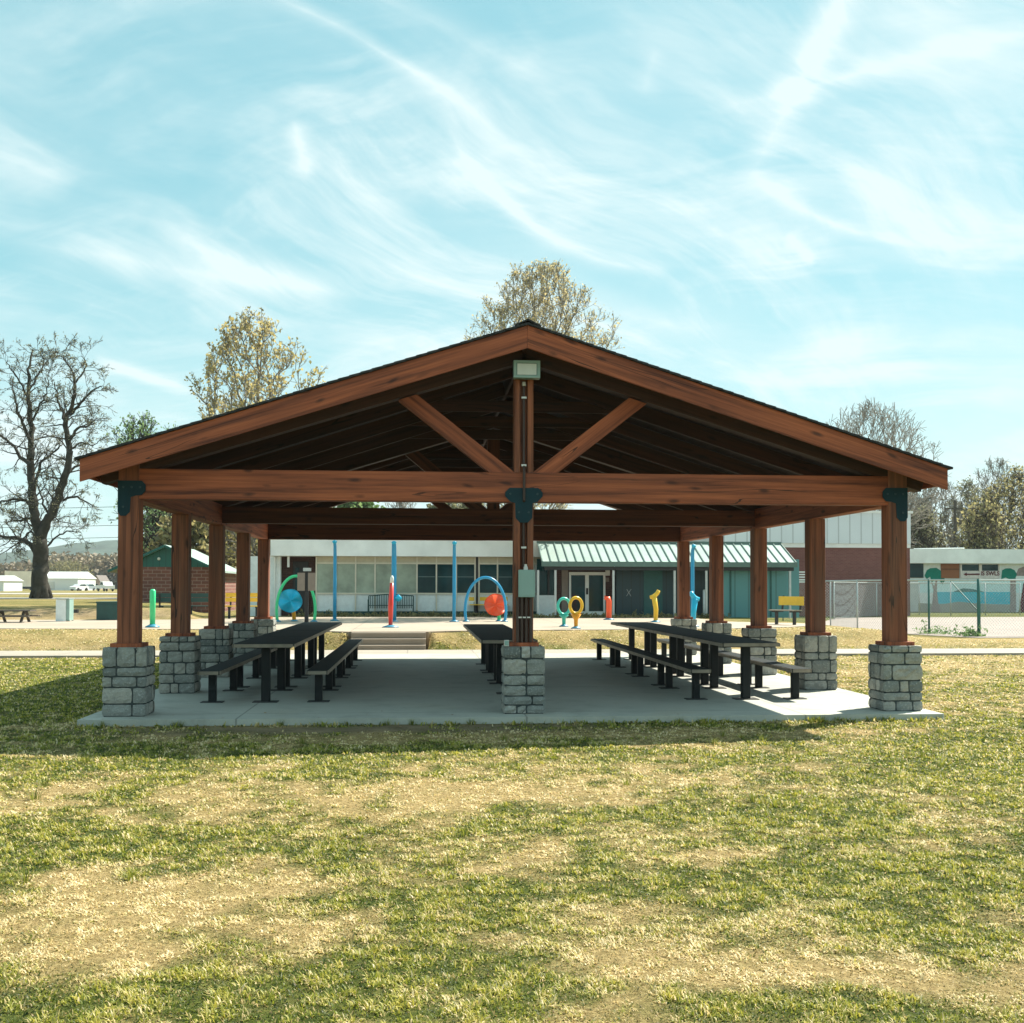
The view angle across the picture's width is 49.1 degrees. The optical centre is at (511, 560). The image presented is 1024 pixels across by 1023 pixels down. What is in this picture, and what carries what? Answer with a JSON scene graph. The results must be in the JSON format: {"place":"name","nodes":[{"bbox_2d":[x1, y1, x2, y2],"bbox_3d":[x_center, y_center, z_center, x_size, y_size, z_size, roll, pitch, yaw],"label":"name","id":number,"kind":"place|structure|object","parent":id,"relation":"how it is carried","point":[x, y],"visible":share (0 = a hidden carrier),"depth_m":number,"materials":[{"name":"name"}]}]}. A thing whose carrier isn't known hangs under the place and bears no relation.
{"place":"outdoors","nodes":[
{"label":"outdoors","id":0,"kind":"place"},
{"bbox_2d":[0,593,116,598],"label":"road","id":1,"kind":"structure","parent":0,"point":[56,593],"depth_m":73.52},
{"bbox_2d":[0,540,117,564],"bbox_3d":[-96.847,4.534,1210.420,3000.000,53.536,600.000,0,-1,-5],"label":"hills","id":2,"kind":"structure","parent":0,"point":[108,547],"depth_m":1132.30,"materials":[{"name":"plant"}]},
{"bbox_2d":[0,589,1023,1022],"bbox_3d":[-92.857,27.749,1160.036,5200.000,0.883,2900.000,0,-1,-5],"label":"ground","id":3,"kind":"structure","parent":0,"point":[44,609],"depth_m":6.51,"materials":[{"name":"plant"}]},
{"bbox_2d":[0,576,22,590],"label":"house","id":4,"kind":"structure","parent":3,"relation":"on","point":[10,583],"depth_m":218.19,"materials":[{"name":"white"}]},
{"bbox_2d":[5,571,31,589],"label":"semi trailer","id":5,"kind":"object","parent":3,"relation":"on","point":[25,576],"visible":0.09,"depth_m":253.47,"materials":[{"name":"white paint"}]},
{"bbox_2d":[0,331,117,598],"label":"bare tree","id":6,"kind":"object","parent":3,"relation":"on","point":[40,568],"visible":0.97,"depth_m":67.76,"materials":[{"name":"brown plant"}]},
{"bbox_2d":[0,551,117,588],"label":"woodland","id":7,"kind":"object","parent":3,"relation":"on","point":[99,563],"visible":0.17,"depth_m":358.64,"materials":[{"name":"plant"}]},
{"bbox_2d":[47,572,96,589],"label":"house","id":8,"kind":"structure","parent":3,"relation":"on","point":[61,580],"depth_m":257.67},
{"bbox_2d":[49,559,94,576],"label":"background tree","id":9,"kind":"object","parent":3,"relation":"on","point":[61,567],"visible":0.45,"depth_m":333.25,"materials":[{"name":"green plant"}]},
{"bbox_2d":[69,584,88,590],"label":"parked car","id":10,"kind":"object","parent":3,"relation":"on","point":[78,587],"visible":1,"depth_m":236.12,"materials":[{"name":"white metal"}]},
{"bbox_2d":[95,575,109,585],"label":"house","id":11,"kind":"structure","parent":3,"relation":"on","point":[101,578],"depth_m":336.40,"materials":[{"name":"brick"}]},
{"bbox_2d":[96,582,114,590],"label":"parked truck","id":12,"kind":"object","parent":3,"relation":"on","point":[106,585],"visible":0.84,"depth_m":217.12,"materials":[{"name":"white metal"}]},
{"bbox_2d":[106,410,177,553],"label":"green tree","id":13,"kind":"object","parent":3,"relation":"on","point":[151,513],"visible":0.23,"depth_m":74.17,"materials":[{"name":"green plant"}]},
{"bbox_2d":[156,593,170,607],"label":"park bench","id":14,"kind":"object","parent":3,"relation":"on","point":[159,599],"visible":0.3,"depth_m":41.36,"materials":[{"name":"black paint"}]},
{"bbox_2d":[107,545,235,612],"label":"block building","id":15,"kind":"structure","parent":3,"relation":"on","point":[157,569],"depth_m":53.91,"materials":[{"name":"brick"}]},
{"bbox_2d":[144,516,251,568],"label":"background tree","id":16,"kind":"object","parent":3,"relation":"on","point":[197,537],"visible":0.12,"depth_m":69.51,"materials":[{"name":"green plant"}]},
{"bbox_2d":[191,593,207,613],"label":"park bench","id":17,"kind":"object","parent":3,"relation":"on","point":[199,599],"visible":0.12,"depth_m":41.47,"materials":[{"name":"black paint"}]},
{"bbox_2d":[184,306,332,563],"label":"golden tree","id":18,"kind":"object","parent":3,"relation":"on","point":[250,388],"visible":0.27,"depth_m":46.82,"materials":[{"name":"yellow plant"}]},
{"bbox_2d":[333,502,385,507],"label":"background tree","id":19,"kind":"object","parent":3,"relation":"on","point":[359,505],"visible":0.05,"depth_m":84.92,"materials":[{"name":"green plant"}]},
{"bbox_2d":[351,632,425,649],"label":"steps","id":20,"kind":"structure","parent":3,"relation":"on","point":[394,640],"depth_m":28.54,"materials":[{"name":"concrete"}]},
{"bbox_2d":[368,594,413,613],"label":"metal bench","id":21,"kind":"object","parent":3,"relation":"on","point":[386,605],"visible":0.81,"depth_m":44.28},
{"bbox_2d":[385,502,416,507],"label":"background tree","id":22,"kind":"object","parent":3,"relation":"on","point":[401,505],"visible":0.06,"depth_m":108.53,"materials":[{"name":"grey plant"}]},
{"bbox_2d":[0,617,804,649],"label":"splash pad","id":23,"kind":"object","parent":3,"relation":"on","point":[429,626],"visible":0.16,"depth_m":34.88,"materials":[{"name":"concrete"}]},
{"bbox_2d":[0,610,39,622],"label":"wooden picnic table","id":24,"kind":"object","parent":23,"relation":"on","point":[22,616],"visible":0.86,"depth_m":35.75,"materials":[{"name":"brown wood"}]},
{"bbox_2d":[55,598,74,620],"bbox_3d":[-14.753,1.621,37.022,0.447,0.779,0.610,0,-1,-5],"label":"utility cabinet","id":25,"kind":"object","parent":23,"relation":"on","point":[64,609],"visible":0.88,"depth_m":36.76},
{"bbox_2d":[96,601,116,619],"bbox_3d":[-13.837,1.712,38.712,0.756,0.619,0.960,0,-1,-5],"label":"green container","id":26,"kind":"object","parent":23,"relation":"on","point":[106,610],"visible":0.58,"depth_m":38.26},
{"bbox_2d":[145,589,159,627],"bbox_3d":[-10.138,1.336,31.647,0.400,1.078,0.400,0,-1,-5],"label":"green pole","id":27,"kind":"object","parent":23,"relation":"on","point":[152,624],"visible":1,"depth_m":31.58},
{"bbox_2d":[225,593,256,618],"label":"park bench","id":28,"kind":"object","parent":23,"relation":"on","point":[230,599],"visible":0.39,"depth_m":40.71,"materials":[{"name":"yellow paint"}]},
{"bbox_2d":[278,589,302,620],"bbox_3d":[-7.392,1.478,37.409,0.788,1.080,0.326,0,-1,-5],"label":"spinning disc","id":29,"kind":"object","parent":23,"relation":"on","point":[290,601],"visible":0.98,"depth_m":37.35,"materials":[{"name":"plastic"}]},
{"bbox_2d":[275,575,317,621],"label":"water arch","id":30,"kind":"structure","parent":23,"relation":"on","point":[279,593],"depth_m":36.90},
{"bbox_2d":[297,568,315,621],"bbox_3d":[-6.473,1.096,35.362,0.565,1.745,0.220,0,-1,-5],"label":"sign post","id":31,"kind":"object","parent":23,"relation":"on","point":[306,581],"visible":0.87,"depth_m":35.30,"materials":[{"name":"metal"}]},
{"bbox_2d":[330,540,338,620],"bbox_3d":[-5.981,0.667,37.848,0.320,2.718,0.446,0,-1,-5],"label":"pole","id":32,"kind":"object","parent":23,"relation":"on","point":[334,542],"visible":0.98,"depth_m":37.86,"materials":[{"name":"metal"}]},
{"bbox_2d":[383,576,397,627],"bbox_3d":[-3.467,1.159,32.051,0.480,1.480,0.480,0,-1,-5],"label":"red pole","id":33,"kind":"object","parent":23,"relation":"on","point":[390,607],"visible":1,"depth_m":32.00,"materials":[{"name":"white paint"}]},
{"bbox_2d":[391,541,398,621],"bbox_3d":[-3.908,0.680,37.121,0.320,2.669,0.446,0,-1,-5],"label":"pole","id":34,"kind":"object","parent":23,"relation":"on","point":[393,572],"visible":0.74,"depth_m":37.11,"materials":[{"name":"metal"}]},
{"bbox_2d":[449,541,458,621],"bbox_3d":[-1.917,0.688,37.260,0.320,2.668,0.446,0,-1,-5],"label":"pole","id":35,"kind":"object","parent":23,"relation":"on","point":[454,543],"visible":1,"depth_m":37.27,"materials":[{"name":"metal"}]},
{"bbox_2d":[463,576,507,621],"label":"water arch","id":36,"kind":"structure","parent":23,"relation":"on","point":[499,587],"depth_m":37.35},
{"bbox_2d":[484,594,503,620],"bbox_3d":[-0.556,1.575,37.890,0.760,0.940,0.326,0,-1,-5],"label":"spinning disc","id":37,"kind":"object","parent":23,"relation":"on","point":[493,604],"visible":0.92,"depth_m":37.82,"materials":[{"name":"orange plastic"}]},
{"bbox_2d":[556,597,569,626],"bbox_3d":[1.526,1.496,32.996,0.419,0.871,0.291,0,-1,11],"label":"spray ring","id":38,"kind":"object","parent":23,"relation":"on","point":[563,616],"visible":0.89,"depth_m":32.94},
{"bbox_2d":[568,596,583,628],"bbox_3d":[1.792,1.440,31.427,0.395,0.910,0.294,0,-1,14],"label":"spray ring","id":39,"kind":"object","parent":23,"relation":"on","point":[575,615],"visible":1,"depth_m":31.37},
{"bbox_2d":[603,596,613,619],"bbox_3d":[3.453,1.660,39.970,0.400,0.871,0.400,0,-1,-5],"label":"red spout","id":40,"kind":"object","parent":23,"relation":"on","point":[608,608],"visible":1,"depth_m":39.89,"materials":[{"name":"orange plastic"}]},
{"bbox_2d":[650,590,659,621],"bbox_3d":[4.766,1.498,37.340,0.364,1.085,0.340,0,-1,-5],"label":"bird spout","id":41,"kind":"object","parent":23,"relation":"on","point":[653,597],"visible":0.98,"depth_m":37.27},
{"bbox_2d":[691,544,695,605],"bbox_3d":[6.397,0.761,39.661,0.320,2.668,0.446,0,-1,-5],"label":"pole","id":42,"kind":"object","parent":23,"relation":"on","point":[692,565],"visible":0.41,"depth_m":39.67,"materials":[{"name":"metal"}]},
{"bbox_2d":[690,591,699,626],"bbox_3d":[5.387,1.418,33.234,0.344,1.058,0.340,0,-1,-5],"label":"bird spout","id":43,"kind":"object","parent":23,"relation":"on","point":[695,598],"visible":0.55,"depth_m":33.17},
{"bbox_2d":[769,596,803,624],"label":"park bench","id":44,"kind":"object","parent":23,"relation":"on","point":[790,600],"visible":1,"depth_m":35.30,"materials":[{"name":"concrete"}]},
{"bbox_2d":[420,503,483,540],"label":"background tree","id":45,"kind":"object","parent":3,"relation":"on","point":[454,505],"visible":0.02,"depth_m":93.37,"materials":[{"name":"green plant"}]},
{"bbox_2d":[469,597,507,613],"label":"park bench","id":46,"kind":"object","parent":3,"relation":"on","point":[481,598],"visible":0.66,"depth_m":45.05,"materials":[{"name":"yellow paint"}]},
{"bbox_2d":[0,659,1002,961],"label":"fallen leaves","id":47,"kind":"object","parent":3,"relation":"on","point":[428,727],"visible":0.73,"depth_m":10.09,"materials":[{"name":"brown plant"}]},
{"bbox_2d":[288,609,729,617],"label":"ground cover","id":48,"kind":"object","parent":3,"relation":"on","point":[435,614],"visible":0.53,"depth_m":43.44,"materials":[{"name":"beige plant"}]},
{"bbox_2d":[77,653,943,726],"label":"pavilion slab","id":49,"kind":"structure","parent":3,"relation":"on","point":[400,689],"depth_m":15.59,"materials":[{"name":"concrete"}]},
{"bbox_2d":[198,660,245,702],"bbox_3d":[-4.115,1.709,16.011,0.294,0.440,2.284,0,-1,-5],"label":"bench","id":50,"kind":"object","parent":49,"relation":"on","point":[214,671],"visible":1,"depth_m":15.31,"materials":[{"name":"metal"}]},
{"bbox_2d":[229,651,260,687],"bbox_3d":[-4.300,1.761,18.283,0.294,0.440,2.284,0,-1,-5],"label":"bench","id":51,"kind":"object","parent":49,"relation":"on","point":[253,656],"visible":0.69,"depth_m":18.03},
{"bbox_2d":[251,648,276,675],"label":"bench","id":52,"kind":"object","parent":49,"relation":"on","point":[273,658],"visible":0.21,"depth_m":21.35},
{"bbox_2d":[232,636,310,702],"bbox_3d":[-3.407,1.532,16.072,0.824,0.800,2.284,0,-1,-5],"label":"picnic table","id":53,"kind":"object","parent":49,"relation":"on","point":[266,644],"visible":1,"depth_m":15.26,"materials":[{"name":"metal"}]},
{"bbox_2d":[260,630,323,687],"bbox_3d":[-3.592,1.584,18.344,0.824,0.800,2.284,0,-1,-5],"label":"picnic table","id":54,"kind":"object","parent":49,"relation":"on","point":[298,659],"visible":0.73,"depth_m":18.64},
{"bbox_2d":[277,626,333,675],"bbox_3d":[-3.776,1.636,20.616,0.824,0.800,2.284,0,-1,-5],"label":"picnic table","id":55,"kind":"object","parent":49,"relation":"on","point":[325,629],"visible":0.65,"depth_m":20.89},
{"bbox_2d":[293,622,341,666],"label":"picnic table","id":56,"kind":"object","parent":49,"relation":"on","point":[322,641],"visible":0.49,"depth_m":23.18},
{"bbox_2d":[306,660,339,701],"bbox_3d":[-2.700,1.715,16.126,0.294,0.440,2.284,0,-1,-5],"label":"bench","id":57,"kind":"object","parent":49,"relation":"on","point":[319,669],"visible":1,"depth_m":15.31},
{"bbox_2d":[322,651,349,686],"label":"bench","id":58,"kind":"object","parent":49,"relation":"on","point":[341,656],"visible":0.62,"depth_m":18.57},
{"bbox_2d":[334,644,356,675],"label":"bench","id":59,"kind":"object","parent":49,"relation":"on","point":[350,648],"visible":0.67,"depth_m":21.05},
{"bbox_2d":[343,639,362,665],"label":"bench","id":60,"kind":"object","parent":49,"relation":"on","point":[354,652],"visible":0.68,"depth_m":23.39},
{"bbox_2d":[463,624,509,670],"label":"picnic table","id":61,"kind":"object","parent":49,"relation":"on","point":[484,653],"visible":0.62,"depth_m":22.20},
{"bbox_2d":[468,628,511,680],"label":"picnic table","id":62,"kind":"object","parent":49,"relation":"on","point":[491,657],"visible":0.59,"depth_m":20.13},
{"bbox_2d":[474,633,537,693],"bbox_3d":[-0.129,1.568,17.341,0.824,0.800,2.284,0,-1,-5],"label":"picnic table","id":63,"kind":"object","parent":49,"relation":"on","point":[497,639],"visible":0.52,"depth_m":17.92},
{"bbox_2d":[74,319,952,716],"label":"pavilion","id":64,"kind":"structure","parent":49,"relation":"on","point":[650,453],"depth_m":14.41,"materials":[{"name":"wood"}]},
{"bbox_2d":[521,382,526,566],"bbox_3d":[0.149,-1.087,14.042,0.064,2.320,0.093,0,-1,-5],"label":"conduit","id":65,"kind":"object","parent":64,"relation":"attached to","point":[523,464],"visible":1,"depth_m":14.06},
{"bbox_2d":[516,564,534,641],"bbox_3d":[0.168,0.526,13.941,0.225,0.970,0.122,0,-1,-5],"label":"electrical box","id":66,"kind":"object","parent":64,"relation":"attached to","point":[526,583],"visible":1,"depth_m":13.95,"materials":[{"name":"metal"}]},
{"bbox_2d":[513,360,539,379],"bbox_3d":[0.178,-2.376,13.993,0.330,0.215,0.178,0,-1,-5],"label":"floodlight","id":67,"kind":"object","parent":64,"relation":"attached to","point":[526,369],"visible":1,"depth_m":13.91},
{"bbox_2d":[590,639,619,664],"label":"bench","id":68,"kind":"object","parent":49,"relation":"on","point":[601,642],"visible":0.76,"depth_m":23.20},
{"bbox_2d":[608,644,640,673],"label":"bench","id":69,"kind":"object","parent":49,"relation":"on","point":[618,648],"visible":0.81,"depth_m":21.11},
{"bbox_2d":[611,622,668,664],"bbox_3d":[2.658,1.714,23.425,0.824,0.800,2.284,0,-1,-5],"label":"picnic table","id":70,"kind":"object","parent":49,"relation":"on","point":[632,638],"visible":0.66,"depth_m":23.01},
{"bbox_2d":[629,650,672,685],"bbox_3d":[2.319,1.788,18.819,0.294,0.440,2.284,0,-1,-5],"label":"bench","id":71,"kind":"object","parent":49,"relation":"on","point":[641,655],"visible":0.8,"depth_m":18.50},
{"bbox_2d":[630,626,694,673],"bbox_3d":[2.842,1.663,21.153,0.824,0.800,2.284,0,-1,-5],"label":"picnic table","id":72,"kind":"object","parent":49,"relation":"on","point":[653,643],"visible":0.66,"depth_m":21.19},
{"bbox_2d":[657,638,690,661],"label":"bench","id":73,"kind":"object","parent":49,"relation":"on","point":[664,642],"visible":0.36,"depth_m":24.27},
{"bbox_2d":[656,659,710,699],"bbox_3d":[2.503,1.736,16.547,0.294,0.440,2.284,0,-1,-5],"label":"bench","id":74,"kind":"object","parent":49,"relation":"on","point":[693,669],"visible":1,"depth_m":15.99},
{"bbox_2d":[654,630,732,684],"bbox_3d":[3.027,1.611,18.881,0.824,0.800,2.284,0,-1,-5],"label":"picnic table","id":75,"kind":"object","parent":49,"relation":"on","point":[679,635],"visible":0.77,"depth_m":18.58,"materials":[{"name":"metal"}]},
{"bbox_2d":[684,644,719,673],"bbox_3d":[3.550,1.845,21.206,0.294,0.440,2.284,0,-1,-5],"label":"bench","id":76,"kind":"object","parent":49,"relation":"on","point":[689,648],"visible":0.31,"depth_m":22.00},
{"bbox_2d":[684,636,779,699],"bbox_3d":[3.211,1.559,16.609,0.824,0.800,2.284,0,-1,-5],"label":"picnic table","id":77,"kind":"object","parent":49,"relation":"on","point":[744,644],"visible":1,"depth_m":15.80,"materials":[{"name":"metal"}]},
{"bbox_2d":[718,650,756,684],"bbox_3d":[3.734,1.793,18.934,0.294,0.440,2.284,0,-1,-5],"label":"bench","id":78,"kind":"object","parent":49,"relation":"on","point":[727,654],"visible":0.38,"depth_m":19.18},
{"bbox_2d":[750,658,811,698],"bbox_3d":[3.918,1.742,16.662,0.294,0.440,2.284,0,-1,-5],"label":"bench","id":79,"kind":"object","parent":49,"relation":"on","point":[794,671],"visible":0.93,"depth_m":16.03,"materials":[{"name":"metal"}]},
{"bbox_2d":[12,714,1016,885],"bbox_3d":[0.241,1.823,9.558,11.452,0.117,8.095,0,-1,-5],"label":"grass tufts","id":80,"kind":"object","parent":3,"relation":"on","point":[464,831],"visible":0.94,"depth_m":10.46,"materials":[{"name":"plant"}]},
{"bbox_2d":[250,540,804,617],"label":"community building","id":81,"kind":"structure","parent":3,"relation":"on","point":[628,578],"depth_m":44.54,"materials":[{"name":"paint"}]},
{"bbox_2d":[293,561,308,613],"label":"door","id":82,"kind":"structure","parent":81,"relation":"in","point":[298,566],"depth_m":45.36,"materials":[{"name":"black paint"}]},
{"bbox_2d":[537,559,555,594],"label":"window","id":83,"kind":"structure","parent":81,"relation":"in","point":[546,577],"depth_m":44.35,"materials":[{"name":"grey glass"}]},
{"bbox_2d":[644,570,661,615],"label":"door","id":84,"kind":"structure","parent":81,"relation":"in","point":[652,578],"depth_m":44.32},
{"bbox_2d":[464,257,624,508],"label":"budding tree","id":85,"kind":"object","parent":3,"relation":"on","point":[540,271],"visible":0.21,"depth_m":43.07,"materials":[{"name":"grey plant"}]},
{"bbox_2d":[694,511,912,615],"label":"gym building","id":86,"kind":"structure","parent":3,"relation":"on","point":[852,546],"depth_m":59.69,"materials":[{"name":"brick"}]},
{"bbox_2d":[826,396,950,547],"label":"bare tree","id":87,"kind":"object","parent":3,"relation":"on","point":[862,420],"visible":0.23,"depth_m":85.69,"materials":[{"name":"grey plant"}]},
{"bbox_2d":[826,617,1023,637],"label":"court","id":88,"kind":"object","parent":3,"relation":"on","point":[994,630],"visible":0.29,"depth_m":45.86,"materials":[{"name":"concrete"}]},
{"bbox_2d":[782,579,1023,634],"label":"chain link fence","id":89,"kind":"object","parent":88,"relation":"on","point":[978,608],"visible":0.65,"depth_m":36.94,"materials":[{"name":"metal"}]},
{"bbox_2d":[833,582,1020,618],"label":"chain link fence","id":90,"kind":"object","parent":88,"relation":"on","point":[876,597],"visible":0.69,"depth_m":61.17,"materials":[{"name":"metal"}]},
{"bbox_2d":[912,619,987,636],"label":"weeds","id":91,"kind":"object","parent":88,"relation":"on","point":[968,632],"visible":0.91,"depth_m":35.78,"materials":[{"name":"green plant"}]},
{"bbox_2d":[908,493,948,547],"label":"background tree","id":92,"kind":"object","parent":3,"relation":"on","point":[910,506],"visible":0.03,"depth_m":100.40,"materials":[{"name":"grey plant"}]},
{"bbox_2d":[910,503,951,548],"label":"background tree","id":93,"kind":"object","parent":3,"relation":"on","point":[928,536],"visible":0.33,"depth_m":91.22,"materials":[{"name":"green plant"}]},
{"bbox_2d":[911,481,972,547],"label":"background tree","id":94,"kind":"object","parent":3,"relation":"on","point":[946,517],"visible":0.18,"depth_m":96.51,"materials":[{"name":"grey plant"}]},
{"bbox_2d":[945,500,966,547],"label":"utility pole","id":95,"kind":"object","parent":3,"relation":"on","point":[955,509],"visible":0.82,"depth_m":89.21,"materials":[{"name":"brown wood"}]},
{"bbox_2d":[910,547,1023,611],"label":"mural building","id":96,"kind":"structure","parent":3,"relation":"on","point":[945,563],"depth_m":70.36,"materials":[{"name":"paint"}]},
{"bbox_2d":[910,581,917,611],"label":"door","id":97,"kind":"structure","parent":96,"relation":"in","point":[911,582],"depth_m":70.15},
{"bbox_2d":[910,564,923,577],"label":"window","id":98,"kind":"structure","parent":96,"relation":"in","point":[916,570],"depth_m":70.21,"materials":[{"name":"grey glass"}]},
{"bbox_2d":[941,564,958,577],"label":"boarded window","id":99,"kind":"structure","parent":96,"relation":"in","point":[947,570],"depth_m":70.38,"materials":[{"name":"brown wood"}]},
{"bbox_2d":[962,565,978,570],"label":"window","id":100,"kind":"structure","parent":96,"relation":"in","point":[964,567],"depth_m":70.48,"materials":[{"name":"grey glass"}]},
{"bbox_2d":[982,565,997,570],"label":"window","id":101,"kind":"structure","parent":96,"relation":"in","point":[984,567],"depth_m":70.58,"materials":[{"name":"grey glass"}]},
{"bbox_2d":[937,475,1009,547],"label":"background tree","id":102,"kind":"object","parent":3,"relation":"on","point":[967,495],"visible":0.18,"depth_m":105.72,"materials":[{"name":"grey plant"}]},
{"bbox_2d":[940,494,1019,548],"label":"background tree","id":103,"kind":"object","parent":3,"relation":"on","point":[990,522],"visible":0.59,"depth_m":82.81,"materials":[{"name":"green plant"}]},
{"bbox_2d":[957,462,1023,548],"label":"background tree","id":104,"kind":"object","parent":3,"relation":"on","point":[1011,504],"visible":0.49,"depth_m":87.11,"materials":[{"name":"green plant"}]},
{"bbox_2d":[963,455,1023,548],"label":"background tree","id":105,"kind":"object","parent":3,"relation":"on","point":[989,464],"visible":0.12,"depth_m":110.33,"materials":[{"name":"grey plant"}]},
{"bbox_2d":[0,648,1023,657],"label":"path","id":106,"kind":"structure","parent":0,"point":[780,652],"depth_m":27.35,"materials":[{"name":"concrete"}]},
{"bbox_2d":[0,0,1023,552],"label":"sky","id":107,"kind":"structure","parent":0,"point":[812,209],"materials":[{"name":"blue"}]},
{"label":"utility pole","id":108,"kind":"object","parent":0,"visible":0},
{"bbox_2d":[0,507,117,539],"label":"power line","id":109,"kind":"object","parent":108,"relation":"attached to","point":[67,526],"visible":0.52,"depth_m":120.79,"materials":[{"name":"black paint"}]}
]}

